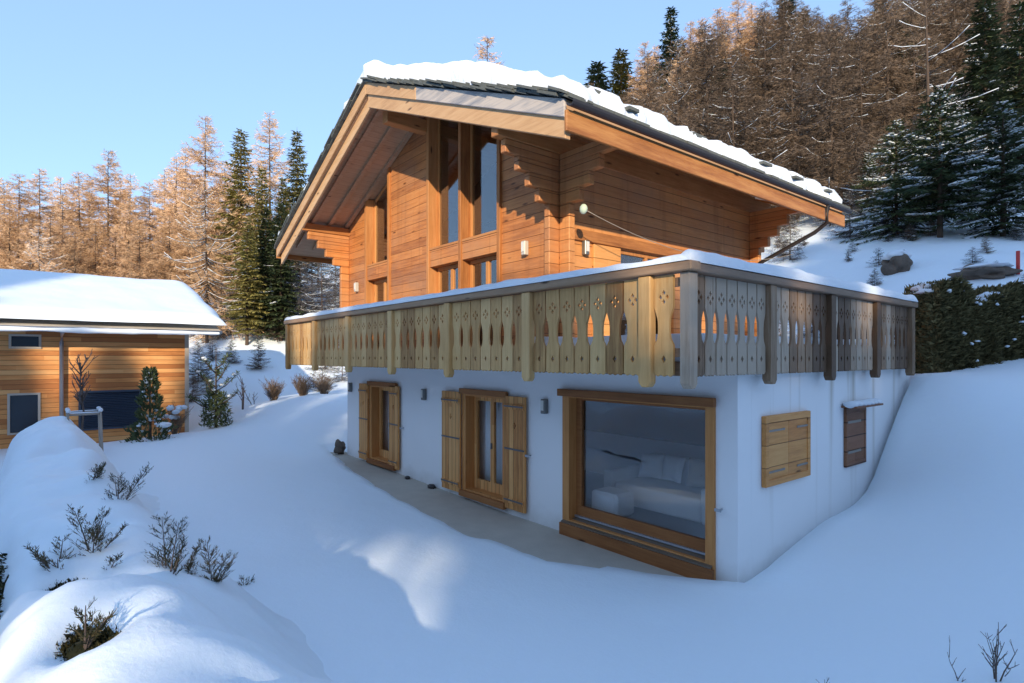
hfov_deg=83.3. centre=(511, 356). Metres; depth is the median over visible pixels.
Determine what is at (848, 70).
larch tree
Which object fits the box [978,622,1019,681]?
bare shrub
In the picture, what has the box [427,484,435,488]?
stone
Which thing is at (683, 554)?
picture window
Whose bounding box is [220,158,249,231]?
larch tree
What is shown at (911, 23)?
larch tree
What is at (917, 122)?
bare tree
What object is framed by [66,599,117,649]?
sprig
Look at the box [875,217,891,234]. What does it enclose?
bare tree
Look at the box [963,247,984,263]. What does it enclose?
bare tree
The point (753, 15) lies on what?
larch tree
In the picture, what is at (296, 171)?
spruce tree
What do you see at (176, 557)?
sprig
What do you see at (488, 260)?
balcony window
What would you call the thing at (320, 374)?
bare tree
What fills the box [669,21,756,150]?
larch tree
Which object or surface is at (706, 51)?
larch tree
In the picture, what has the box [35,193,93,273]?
larch tree
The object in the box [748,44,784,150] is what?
larch tree
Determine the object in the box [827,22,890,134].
larch tree
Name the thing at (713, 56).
larch tree
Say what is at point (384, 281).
balcony window
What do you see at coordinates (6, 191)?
larch tree
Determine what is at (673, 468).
cushion
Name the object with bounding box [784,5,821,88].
larch tree
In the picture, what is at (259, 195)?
spruce tree
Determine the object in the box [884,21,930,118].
tree
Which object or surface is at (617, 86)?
spruce tree
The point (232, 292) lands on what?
bare tree
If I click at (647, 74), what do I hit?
larch tree
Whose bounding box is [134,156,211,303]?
larch tree
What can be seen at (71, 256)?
larch tree
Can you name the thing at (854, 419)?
shuttered window
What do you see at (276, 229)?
spruce tree
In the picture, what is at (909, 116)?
larch tree
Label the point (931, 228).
larch tree
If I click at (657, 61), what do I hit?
larch tree
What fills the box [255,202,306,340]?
spruce tree
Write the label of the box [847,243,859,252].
bare tree
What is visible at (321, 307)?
bare tree
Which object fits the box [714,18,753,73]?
larch tree
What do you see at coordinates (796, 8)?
larch tree
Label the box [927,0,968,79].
larch tree
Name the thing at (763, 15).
larch tree
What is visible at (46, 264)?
snowy larch tree
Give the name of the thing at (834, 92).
larch tree
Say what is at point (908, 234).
larch tree
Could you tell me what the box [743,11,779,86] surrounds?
larch tree
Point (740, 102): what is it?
larch tree
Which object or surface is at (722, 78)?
tree
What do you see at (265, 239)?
spruce tree
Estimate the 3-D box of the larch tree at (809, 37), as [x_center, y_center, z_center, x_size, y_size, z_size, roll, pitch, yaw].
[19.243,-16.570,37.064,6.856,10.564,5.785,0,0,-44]
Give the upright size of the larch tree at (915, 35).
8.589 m
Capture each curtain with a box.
[383,391,388,450]
[480,401,489,480]
[497,402,501,483]
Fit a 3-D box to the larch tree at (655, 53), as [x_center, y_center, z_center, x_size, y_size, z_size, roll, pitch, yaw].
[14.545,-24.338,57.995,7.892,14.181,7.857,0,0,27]
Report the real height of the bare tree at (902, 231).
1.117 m
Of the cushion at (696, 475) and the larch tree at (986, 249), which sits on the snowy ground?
the larch tree at (986, 249)
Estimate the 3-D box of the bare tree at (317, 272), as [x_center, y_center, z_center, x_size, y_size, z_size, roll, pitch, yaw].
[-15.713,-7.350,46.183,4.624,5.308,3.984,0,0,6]
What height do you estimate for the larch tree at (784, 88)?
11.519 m
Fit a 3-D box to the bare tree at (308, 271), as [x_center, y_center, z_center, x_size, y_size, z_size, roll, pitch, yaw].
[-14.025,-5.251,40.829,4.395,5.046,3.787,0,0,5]
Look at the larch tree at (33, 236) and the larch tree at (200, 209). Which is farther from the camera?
the larch tree at (200, 209)
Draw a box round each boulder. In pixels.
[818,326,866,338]
[880,249,912,275]
[947,262,1023,279]
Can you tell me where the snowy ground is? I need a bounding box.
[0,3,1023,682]
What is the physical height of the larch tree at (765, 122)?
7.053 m
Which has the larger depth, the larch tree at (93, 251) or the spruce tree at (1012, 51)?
the larch tree at (93, 251)
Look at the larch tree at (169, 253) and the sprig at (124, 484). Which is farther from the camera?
the larch tree at (169, 253)
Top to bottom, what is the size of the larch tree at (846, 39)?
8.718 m
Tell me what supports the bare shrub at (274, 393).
on the snowy ground
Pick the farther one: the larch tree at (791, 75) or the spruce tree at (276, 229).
the spruce tree at (276, 229)
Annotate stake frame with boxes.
[65,406,103,451]
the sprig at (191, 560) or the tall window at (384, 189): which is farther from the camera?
the tall window at (384, 189)
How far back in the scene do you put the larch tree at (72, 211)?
51.58 m
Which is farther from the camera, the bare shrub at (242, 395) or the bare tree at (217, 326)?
the bare tree at (217, 326)
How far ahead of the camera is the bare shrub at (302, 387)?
24.91 m
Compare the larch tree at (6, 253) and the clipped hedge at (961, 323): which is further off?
the larch tree at (6, 253)
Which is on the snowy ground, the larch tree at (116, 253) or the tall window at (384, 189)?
the larch tree at (116, 253)
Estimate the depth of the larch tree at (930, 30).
41.90 m
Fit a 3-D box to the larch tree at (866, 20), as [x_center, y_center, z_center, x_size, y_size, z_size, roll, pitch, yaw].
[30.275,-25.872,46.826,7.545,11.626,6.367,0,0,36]
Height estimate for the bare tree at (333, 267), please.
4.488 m
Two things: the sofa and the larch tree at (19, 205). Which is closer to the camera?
the sofa
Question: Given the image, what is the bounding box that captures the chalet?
[274,60,917,582]
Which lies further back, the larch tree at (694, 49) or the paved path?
the larch tree at (694, 49)
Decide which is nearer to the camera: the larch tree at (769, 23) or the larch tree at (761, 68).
the larch tree at (761, 68)
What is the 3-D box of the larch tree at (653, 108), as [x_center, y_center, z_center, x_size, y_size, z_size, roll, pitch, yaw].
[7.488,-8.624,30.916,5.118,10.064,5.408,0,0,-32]
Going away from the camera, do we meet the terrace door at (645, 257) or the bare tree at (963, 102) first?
the terrace door at (645, 257)
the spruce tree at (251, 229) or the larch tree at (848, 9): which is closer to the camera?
the spruce tree at (251, 229)
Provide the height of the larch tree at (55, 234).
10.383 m
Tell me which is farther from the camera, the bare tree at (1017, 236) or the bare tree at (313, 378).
the bare tree at (313, 378)
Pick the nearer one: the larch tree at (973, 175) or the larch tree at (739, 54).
the larch tree at (973, 175)
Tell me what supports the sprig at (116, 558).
on the snow bank
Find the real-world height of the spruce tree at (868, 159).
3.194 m
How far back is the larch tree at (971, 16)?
46.01 m
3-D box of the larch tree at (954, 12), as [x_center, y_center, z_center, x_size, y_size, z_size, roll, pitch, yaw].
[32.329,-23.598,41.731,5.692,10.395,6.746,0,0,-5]
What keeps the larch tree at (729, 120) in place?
on the snowy ground
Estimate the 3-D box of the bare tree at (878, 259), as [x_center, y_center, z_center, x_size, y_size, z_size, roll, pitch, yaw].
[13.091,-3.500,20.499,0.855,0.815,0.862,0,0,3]
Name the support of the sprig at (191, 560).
on the snow bank
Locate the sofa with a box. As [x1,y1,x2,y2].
[604,452,704,524]
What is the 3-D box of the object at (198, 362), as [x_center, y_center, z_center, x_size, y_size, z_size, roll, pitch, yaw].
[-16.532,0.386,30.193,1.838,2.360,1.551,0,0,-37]
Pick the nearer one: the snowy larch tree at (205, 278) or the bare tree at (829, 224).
the bare tree at (829, 224)
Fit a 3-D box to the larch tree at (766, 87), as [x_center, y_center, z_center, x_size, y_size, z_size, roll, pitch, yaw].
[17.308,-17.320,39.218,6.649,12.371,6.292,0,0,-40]
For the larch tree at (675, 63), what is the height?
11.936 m
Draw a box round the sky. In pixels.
[0,0,913,292]
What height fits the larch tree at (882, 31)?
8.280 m
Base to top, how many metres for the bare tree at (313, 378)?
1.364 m
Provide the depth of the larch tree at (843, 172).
29.87 m
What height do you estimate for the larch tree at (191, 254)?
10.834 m
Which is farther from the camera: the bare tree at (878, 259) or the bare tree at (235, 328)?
the bare tree at (235, 328)
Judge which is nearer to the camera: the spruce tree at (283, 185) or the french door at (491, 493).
the french door at (491, 493)
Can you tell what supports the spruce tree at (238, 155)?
on the snowy ground
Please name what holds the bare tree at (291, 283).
on the snowy ground
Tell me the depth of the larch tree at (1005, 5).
39.92 m
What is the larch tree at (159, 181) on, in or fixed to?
on the snowy ground
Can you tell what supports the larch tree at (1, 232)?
on the snowy ground
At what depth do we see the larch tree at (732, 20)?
55.62 m
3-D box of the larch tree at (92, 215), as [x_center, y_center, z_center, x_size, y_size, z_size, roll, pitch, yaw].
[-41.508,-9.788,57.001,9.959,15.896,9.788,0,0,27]
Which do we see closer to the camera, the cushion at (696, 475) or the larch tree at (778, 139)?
the cushion at (696, 475)
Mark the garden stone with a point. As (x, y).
(340, 447)
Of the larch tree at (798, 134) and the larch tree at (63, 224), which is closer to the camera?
the larch tree at (798, 134)
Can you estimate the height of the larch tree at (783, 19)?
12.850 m
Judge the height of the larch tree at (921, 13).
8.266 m
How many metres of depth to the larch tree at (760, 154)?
27.92 m
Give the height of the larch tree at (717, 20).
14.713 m
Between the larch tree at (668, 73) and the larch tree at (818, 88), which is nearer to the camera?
the larch tree at (818, 88)
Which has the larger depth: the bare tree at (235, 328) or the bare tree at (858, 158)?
the bare tree at (235, 328)
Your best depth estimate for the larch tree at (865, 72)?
34.80 m
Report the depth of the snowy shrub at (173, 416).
17.92 m
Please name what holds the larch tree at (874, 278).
on the snowy ground
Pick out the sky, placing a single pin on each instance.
(79, 79)
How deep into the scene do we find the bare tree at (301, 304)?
36.92 m
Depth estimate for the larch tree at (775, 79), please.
41.29 m
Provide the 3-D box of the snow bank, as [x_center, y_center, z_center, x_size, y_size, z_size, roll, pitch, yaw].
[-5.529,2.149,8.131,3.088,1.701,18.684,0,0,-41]
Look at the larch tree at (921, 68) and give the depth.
37.82 m
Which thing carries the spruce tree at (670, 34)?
on the snowy ground
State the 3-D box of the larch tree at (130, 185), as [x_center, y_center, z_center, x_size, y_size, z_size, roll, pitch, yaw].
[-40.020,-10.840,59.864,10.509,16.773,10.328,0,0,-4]
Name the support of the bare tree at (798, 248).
on the snowy ground
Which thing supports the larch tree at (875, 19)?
on the snowy ground
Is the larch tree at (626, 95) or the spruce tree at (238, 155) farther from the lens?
the larch tree at (626, 95)
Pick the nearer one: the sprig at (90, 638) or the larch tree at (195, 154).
the sprig at (90, 638)
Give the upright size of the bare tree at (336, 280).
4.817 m
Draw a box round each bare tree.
[194,367,219,393]
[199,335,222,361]
[201,310,231,340]
[209,278,234,331]
[216,262,243,324]
[225,308,249,335]
[259,263,326,337]
[264,260,308,311]
[280,262,339,338]
[293,261,338,308]
[299,262,334,287]
[307,371,316,387]
[311,366,336,391]
[314,263,339,299]
[318,266,339,309]
[323,345,346,382]
[768,215,807,262]
[808,183,842,227]
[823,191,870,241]
[833,0,1008,217]
[843,122,874,176]
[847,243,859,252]
[866,247,884,266]
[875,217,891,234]
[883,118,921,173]
[887,216,917,237]
[907,114,925,139]
[945,77,973,125]
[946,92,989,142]
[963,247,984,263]
[1008,224,1023,240]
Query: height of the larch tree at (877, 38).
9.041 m
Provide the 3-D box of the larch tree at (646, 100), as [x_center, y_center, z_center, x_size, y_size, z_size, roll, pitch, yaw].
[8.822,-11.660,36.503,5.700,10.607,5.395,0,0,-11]
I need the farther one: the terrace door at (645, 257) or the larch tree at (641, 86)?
the larch tree at (641, 86)
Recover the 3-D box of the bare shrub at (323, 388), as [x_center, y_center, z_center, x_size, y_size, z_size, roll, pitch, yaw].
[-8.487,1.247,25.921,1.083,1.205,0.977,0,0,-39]
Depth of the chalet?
10.15 m
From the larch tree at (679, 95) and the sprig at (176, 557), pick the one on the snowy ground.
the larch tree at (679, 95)
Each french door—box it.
[366,381,397,470]
[459,388,507,509]
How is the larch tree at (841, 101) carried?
on the snowy ground
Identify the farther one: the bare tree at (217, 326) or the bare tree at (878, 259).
the bare tree at (217, 326)
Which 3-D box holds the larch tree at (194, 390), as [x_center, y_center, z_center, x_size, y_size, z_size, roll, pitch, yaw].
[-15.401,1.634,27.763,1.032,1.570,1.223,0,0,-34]
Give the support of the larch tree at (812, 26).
on the snowy ground
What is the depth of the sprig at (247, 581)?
7.17 m
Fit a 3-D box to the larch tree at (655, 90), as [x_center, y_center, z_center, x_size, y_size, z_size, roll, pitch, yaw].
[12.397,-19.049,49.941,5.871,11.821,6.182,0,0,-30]
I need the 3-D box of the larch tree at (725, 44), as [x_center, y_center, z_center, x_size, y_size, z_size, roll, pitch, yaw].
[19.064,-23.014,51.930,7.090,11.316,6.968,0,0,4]
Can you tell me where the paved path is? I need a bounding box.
[330,451,683,576]
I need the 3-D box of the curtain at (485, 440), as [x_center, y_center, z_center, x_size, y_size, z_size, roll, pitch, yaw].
[-0.637,1.725,12.368,0.066,1.950,0.735,0,0,-39]
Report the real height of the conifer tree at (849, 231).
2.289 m
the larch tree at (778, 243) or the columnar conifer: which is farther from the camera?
the larch tree at (778, 243)
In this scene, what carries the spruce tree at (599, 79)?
on the snowy ground
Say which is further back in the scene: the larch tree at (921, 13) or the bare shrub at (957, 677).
the larch tree at (921, 13)
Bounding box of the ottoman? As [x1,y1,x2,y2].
[592,486,633,515]
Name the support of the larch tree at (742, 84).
on the snowy ground
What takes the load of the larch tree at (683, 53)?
on the snowy ground
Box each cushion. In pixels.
[638,453,663,478]
[661,454,685,483]
[685,458,704,487]
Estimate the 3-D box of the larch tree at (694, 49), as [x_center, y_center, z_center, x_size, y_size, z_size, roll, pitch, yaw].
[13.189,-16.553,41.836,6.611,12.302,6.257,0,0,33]
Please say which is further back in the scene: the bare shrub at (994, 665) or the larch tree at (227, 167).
the larch tree at (227, 167)
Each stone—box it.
[334,439,345,453]
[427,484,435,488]
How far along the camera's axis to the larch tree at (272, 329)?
35.56 m
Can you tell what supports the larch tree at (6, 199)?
on the snowy ground
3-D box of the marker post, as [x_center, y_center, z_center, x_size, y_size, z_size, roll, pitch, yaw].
[14.056,-2.535,16.000,0.083,0.820,0.083,0,0,23]
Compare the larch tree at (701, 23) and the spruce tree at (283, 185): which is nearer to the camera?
the spruce tree at (283, 185)
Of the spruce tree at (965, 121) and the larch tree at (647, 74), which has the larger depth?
the larch tree at (647, 74)
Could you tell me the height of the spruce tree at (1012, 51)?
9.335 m
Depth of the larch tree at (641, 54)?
59.85 m
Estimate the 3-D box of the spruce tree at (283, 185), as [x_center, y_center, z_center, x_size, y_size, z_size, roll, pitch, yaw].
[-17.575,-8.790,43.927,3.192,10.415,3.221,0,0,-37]
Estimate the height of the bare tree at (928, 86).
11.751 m
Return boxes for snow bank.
[0,416,335,682]
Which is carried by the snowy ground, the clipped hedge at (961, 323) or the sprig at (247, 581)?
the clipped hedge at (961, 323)
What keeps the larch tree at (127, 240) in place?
on the snowy ground
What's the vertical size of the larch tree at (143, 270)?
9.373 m
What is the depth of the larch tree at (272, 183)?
45.62 m
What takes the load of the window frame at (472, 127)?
in the chalet
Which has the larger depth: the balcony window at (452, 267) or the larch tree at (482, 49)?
the larch tree at (482, 49)
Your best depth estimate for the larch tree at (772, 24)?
53.78 m
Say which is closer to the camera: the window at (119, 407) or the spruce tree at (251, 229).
the window at (119, 407)
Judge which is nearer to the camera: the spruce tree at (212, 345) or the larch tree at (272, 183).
the spruce tree at (212, 345)
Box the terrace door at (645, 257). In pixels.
[621,250,668,297]
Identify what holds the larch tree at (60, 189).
on the snowy ground
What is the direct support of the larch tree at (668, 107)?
on the snowy ground
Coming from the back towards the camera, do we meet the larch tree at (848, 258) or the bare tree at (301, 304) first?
the bare tree at (301, 304)
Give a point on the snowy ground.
(908, 567)
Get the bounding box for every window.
[7,393,40,434]
[9,334,40,348]
[78,389,140,430]
[374,183,386,262]
[374,279,386,347]
[438,119,457,245]
[438,264,457,345]
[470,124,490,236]
[470,255,496,346]
[557,389,715,579]
[762,411,810,487]
[844,408,865,467]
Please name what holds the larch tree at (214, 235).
on the snowy ground
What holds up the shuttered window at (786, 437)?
in the chalet
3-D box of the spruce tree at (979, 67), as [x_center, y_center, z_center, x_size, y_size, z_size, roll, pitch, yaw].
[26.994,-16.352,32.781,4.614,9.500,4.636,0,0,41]
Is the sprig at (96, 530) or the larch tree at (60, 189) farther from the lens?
the larch tree at (60, 189)
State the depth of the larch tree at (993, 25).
41.19 m
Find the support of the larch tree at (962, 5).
on the snowy ground
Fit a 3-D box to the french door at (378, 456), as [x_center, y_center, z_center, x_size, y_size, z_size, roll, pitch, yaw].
[-3.287,1.750,15.114,0.430,2.200,1.620,0,0,-39]
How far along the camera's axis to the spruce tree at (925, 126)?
24.84 m
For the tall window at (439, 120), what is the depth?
13.33 m
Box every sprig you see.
[21,533,75,571]
[66,504,127,555]
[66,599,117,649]
[83,462,105,479]
[103,552,122,569]
[104,462,152,500]
[144,512,189,574]
[184,539,202,574]
[196,535,237,582]
[238,574,254,585]
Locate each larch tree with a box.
[0,169,70,268]
[0,173,60,270]
[0,178,25,242]
[0,181,32,255]
[0,202,35,269]
[0,204,12,263]
[1,216,52,270]
[7,226,74,272]
[22,213,73,272]
[34,176,81,261]
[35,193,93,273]
[39,172,105,272]
[50,227,95,274]
[59,149,149,278]
[59,180,114,269]
[70,222,121,276]
[89,176,146,274]
[93,174,161,269]
[93,229,137,276]
[104,196,157,278]
[109,224,162,279]
[118,183,173,278]
[132,169,180,269]
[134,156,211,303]
[137,148,223,299]
[140,215,195,291]
[147,115,236,300]
[154,192,221,305]
[156,180,267,344]
[159,175,233,298]
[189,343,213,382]
[189,375,202,402]
[191,163,247,279]
[192,194,233,303]
[217,111,312,284]
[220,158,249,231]
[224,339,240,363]
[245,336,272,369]
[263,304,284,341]
[471,36,505,64]
[619,86,634,103]
[621,50,675,117]
[622,41,654,103]
[627,69,650,99]
[634,44,664,94]
[638,90,664,113]
[640,70,665,114]
[643,52,662,92]
[647,101,664,115]
[651,36,705,132]
[655,61,675,108]
[658,74,685,124]
[663,36,691,91]
[663,55,698,122]
[666,72,695,121]
[668,43,730,144]
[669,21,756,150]
[674,100,706,134]
[679,31,757,146]
[681,18,726,92]
[684,21,699,69]
[695,31,724,83]
[696,114,728,145]
[698,47,806,239]
[700,28,735,88]
[706,9,739,57]
[707,39,737,73]
[707,72,772,158]
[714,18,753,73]
[714,63,765,150]
[716,0,763,72]
[723,56,760,150]
[727,49,759,107]
[728,12,796,159]
[732,3,762,74]
[733,33,757,95]
[741,14,777,106]
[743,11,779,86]
[747,26,857,182]
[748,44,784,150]
[748,95,796,170]
[751,13,779,82]
[751,96,807,216]
[753,2,781,75]
[753,12,816,167]
[755,0,799,91]
[756,0,802,103]
[759,50,799,156]
[766,69,841,218]
[772,18,864,156]
[773,236,783,247]
[782,43,860,176]
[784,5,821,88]
[786,24,891,217]
[787,0,803,23]
[787,6,828,85]
[795,14,845,115]
[802,49,859,161]
[805,42,894,195]
[811,8,826,49]
[813,15,827,48]
[814,16,843,90]
[819,15,856,128]
[820,142,856,201]
[822,15,923,159]
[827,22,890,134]
[829,37,872,131]
[833,0,866,63]
[838,25,863,93]
[844,251,852,261]
[846,0,900,79]
[847,0,947,138]
[853,13,911,125]
[861,10,894,80]
[862,8,903,108]
[867,268,883,285]
[869,135,894,187]
[875,0,967,131]
[882,0,918,57]
[883,0,943,93]
[892,0,940,79]
[896,99,920,130]
[900,223,920,241]
[905,0,967,99]
[906,0,932,55]
[920,217,936,236]
[923,0,959,69]
[925,0,993,93]
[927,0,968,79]
[937,0,989,85]
[942,0,980,66]
[943,0,1022,88]
[948,0,1008,43]
[958,0,1023,82]
[964,147,999,207]
[978,236,995,252]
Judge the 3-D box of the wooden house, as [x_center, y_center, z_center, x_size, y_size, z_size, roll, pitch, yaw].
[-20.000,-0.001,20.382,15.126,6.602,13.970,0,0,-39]
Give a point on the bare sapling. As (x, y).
(80, 394)
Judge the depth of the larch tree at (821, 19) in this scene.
52.47 m
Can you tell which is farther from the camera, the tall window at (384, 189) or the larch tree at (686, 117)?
the larch tree at (686, 117)
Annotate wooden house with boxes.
[0,269,225,448]
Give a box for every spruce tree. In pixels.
[208,128,258,298]
[220,217,270,344]
[222,227,260,321]
[236,167,274,286]
[241,206,287,335]
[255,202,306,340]
[263,217,290,301]
[267,178,299,290]
[273,130,319,279]
[582,61,611,91]
[605,48,633,103]
[653,5,686,109]
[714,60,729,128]
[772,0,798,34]
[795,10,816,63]
[835,117,950,245]
[844,151,888,208]
[879,85,1014,237]
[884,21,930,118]
[885,102,988,219]
[930,98,1023,238]
[943,111,999,192]
[947,0,1023,140]
[977,1,1023,180]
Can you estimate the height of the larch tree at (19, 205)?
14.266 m
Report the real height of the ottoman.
0.397 m
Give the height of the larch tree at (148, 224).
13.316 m
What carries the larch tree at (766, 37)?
on the snowy ground
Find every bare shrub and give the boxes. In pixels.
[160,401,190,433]
[236,374,245,409]
[241,386,256,404]
[258,377,284,400]
[290,373,313,395]
[310,373,335,393]
[947,636,965,681]
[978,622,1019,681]
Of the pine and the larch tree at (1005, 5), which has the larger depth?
the larch tree at (1005, 5)
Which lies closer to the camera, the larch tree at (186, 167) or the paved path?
the paved path
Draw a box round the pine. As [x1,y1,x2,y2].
[184,352,240,428]
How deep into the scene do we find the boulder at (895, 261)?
19.28 m
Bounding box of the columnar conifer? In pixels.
[119,366,177,442]
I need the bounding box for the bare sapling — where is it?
[69,350,98,430]
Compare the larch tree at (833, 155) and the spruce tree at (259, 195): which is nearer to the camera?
the larch tree at (833, 155)
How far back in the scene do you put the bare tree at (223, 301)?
40.91 m
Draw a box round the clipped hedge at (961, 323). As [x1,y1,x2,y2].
[894,272,1023,373]
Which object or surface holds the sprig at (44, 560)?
on the snow bank
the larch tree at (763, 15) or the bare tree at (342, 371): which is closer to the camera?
the bare tree at (342, 371)
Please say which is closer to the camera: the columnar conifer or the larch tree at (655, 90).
the columnar conifer
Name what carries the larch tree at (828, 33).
on the snowy ground
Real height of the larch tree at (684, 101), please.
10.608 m
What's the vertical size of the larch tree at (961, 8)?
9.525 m
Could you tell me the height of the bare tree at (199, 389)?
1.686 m
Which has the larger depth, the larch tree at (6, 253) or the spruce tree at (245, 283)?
the larch tree at (6, 253)
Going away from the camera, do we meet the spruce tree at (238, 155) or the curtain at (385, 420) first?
the curtain at (385, 420)
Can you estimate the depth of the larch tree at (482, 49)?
45.77 m
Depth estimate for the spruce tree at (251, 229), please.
39.84 m
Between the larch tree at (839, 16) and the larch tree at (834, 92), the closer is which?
the larch tree at (834, 92)
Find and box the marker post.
[1016,251,1019,274]
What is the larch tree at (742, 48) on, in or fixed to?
on the snowy ground
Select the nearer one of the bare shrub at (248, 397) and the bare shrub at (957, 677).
the bare shrub at (957, 677)
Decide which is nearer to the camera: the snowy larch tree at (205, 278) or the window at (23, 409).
the window at (23, 409)
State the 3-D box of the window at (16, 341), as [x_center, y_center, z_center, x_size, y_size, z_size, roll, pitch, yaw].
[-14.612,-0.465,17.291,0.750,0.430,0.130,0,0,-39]
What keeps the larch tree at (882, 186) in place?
on the snowy ground
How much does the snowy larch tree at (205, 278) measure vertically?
11.431 m
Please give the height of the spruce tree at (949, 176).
7.065 m
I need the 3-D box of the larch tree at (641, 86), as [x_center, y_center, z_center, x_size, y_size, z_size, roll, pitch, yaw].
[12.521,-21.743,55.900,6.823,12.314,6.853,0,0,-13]
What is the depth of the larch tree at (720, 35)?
49.84 m
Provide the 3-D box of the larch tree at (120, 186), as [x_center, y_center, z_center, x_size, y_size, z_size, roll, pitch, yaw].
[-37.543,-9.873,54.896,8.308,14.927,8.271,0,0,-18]
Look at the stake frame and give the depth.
13.94 m
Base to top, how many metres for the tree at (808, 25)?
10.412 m
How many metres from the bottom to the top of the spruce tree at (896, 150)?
5.888 m
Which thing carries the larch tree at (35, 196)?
on the snowy ground
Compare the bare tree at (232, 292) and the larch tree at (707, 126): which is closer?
the larch tree at (707, 126)
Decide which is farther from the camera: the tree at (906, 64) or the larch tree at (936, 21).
the larch tree at (936, 21)
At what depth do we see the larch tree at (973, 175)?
25.33 m
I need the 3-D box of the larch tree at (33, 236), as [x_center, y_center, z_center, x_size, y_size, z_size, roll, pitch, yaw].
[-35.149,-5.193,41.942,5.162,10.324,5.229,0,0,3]
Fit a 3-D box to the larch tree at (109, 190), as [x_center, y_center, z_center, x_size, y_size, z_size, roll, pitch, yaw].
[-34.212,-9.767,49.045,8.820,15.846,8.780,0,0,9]
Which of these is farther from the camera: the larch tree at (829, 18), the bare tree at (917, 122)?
the larch tree at (829, 18)
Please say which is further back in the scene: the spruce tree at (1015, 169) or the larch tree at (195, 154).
the larch tree at (195, 154)
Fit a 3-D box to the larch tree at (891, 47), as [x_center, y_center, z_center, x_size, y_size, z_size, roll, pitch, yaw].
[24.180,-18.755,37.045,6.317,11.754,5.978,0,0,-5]
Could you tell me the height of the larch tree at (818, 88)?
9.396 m
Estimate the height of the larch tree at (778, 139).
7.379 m
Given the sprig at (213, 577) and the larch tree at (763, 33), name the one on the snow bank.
the sprig at (213, 577)
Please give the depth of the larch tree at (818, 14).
59.26 m
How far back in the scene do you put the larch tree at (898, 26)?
45.79 m
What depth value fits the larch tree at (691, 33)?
56.67 m
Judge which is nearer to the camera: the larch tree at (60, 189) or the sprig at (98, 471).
the sprig at (98, 471)
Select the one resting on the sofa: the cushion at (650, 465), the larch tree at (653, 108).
the cushion at (650, 465)
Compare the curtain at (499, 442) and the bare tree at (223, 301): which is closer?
the curtain at (499, 442)

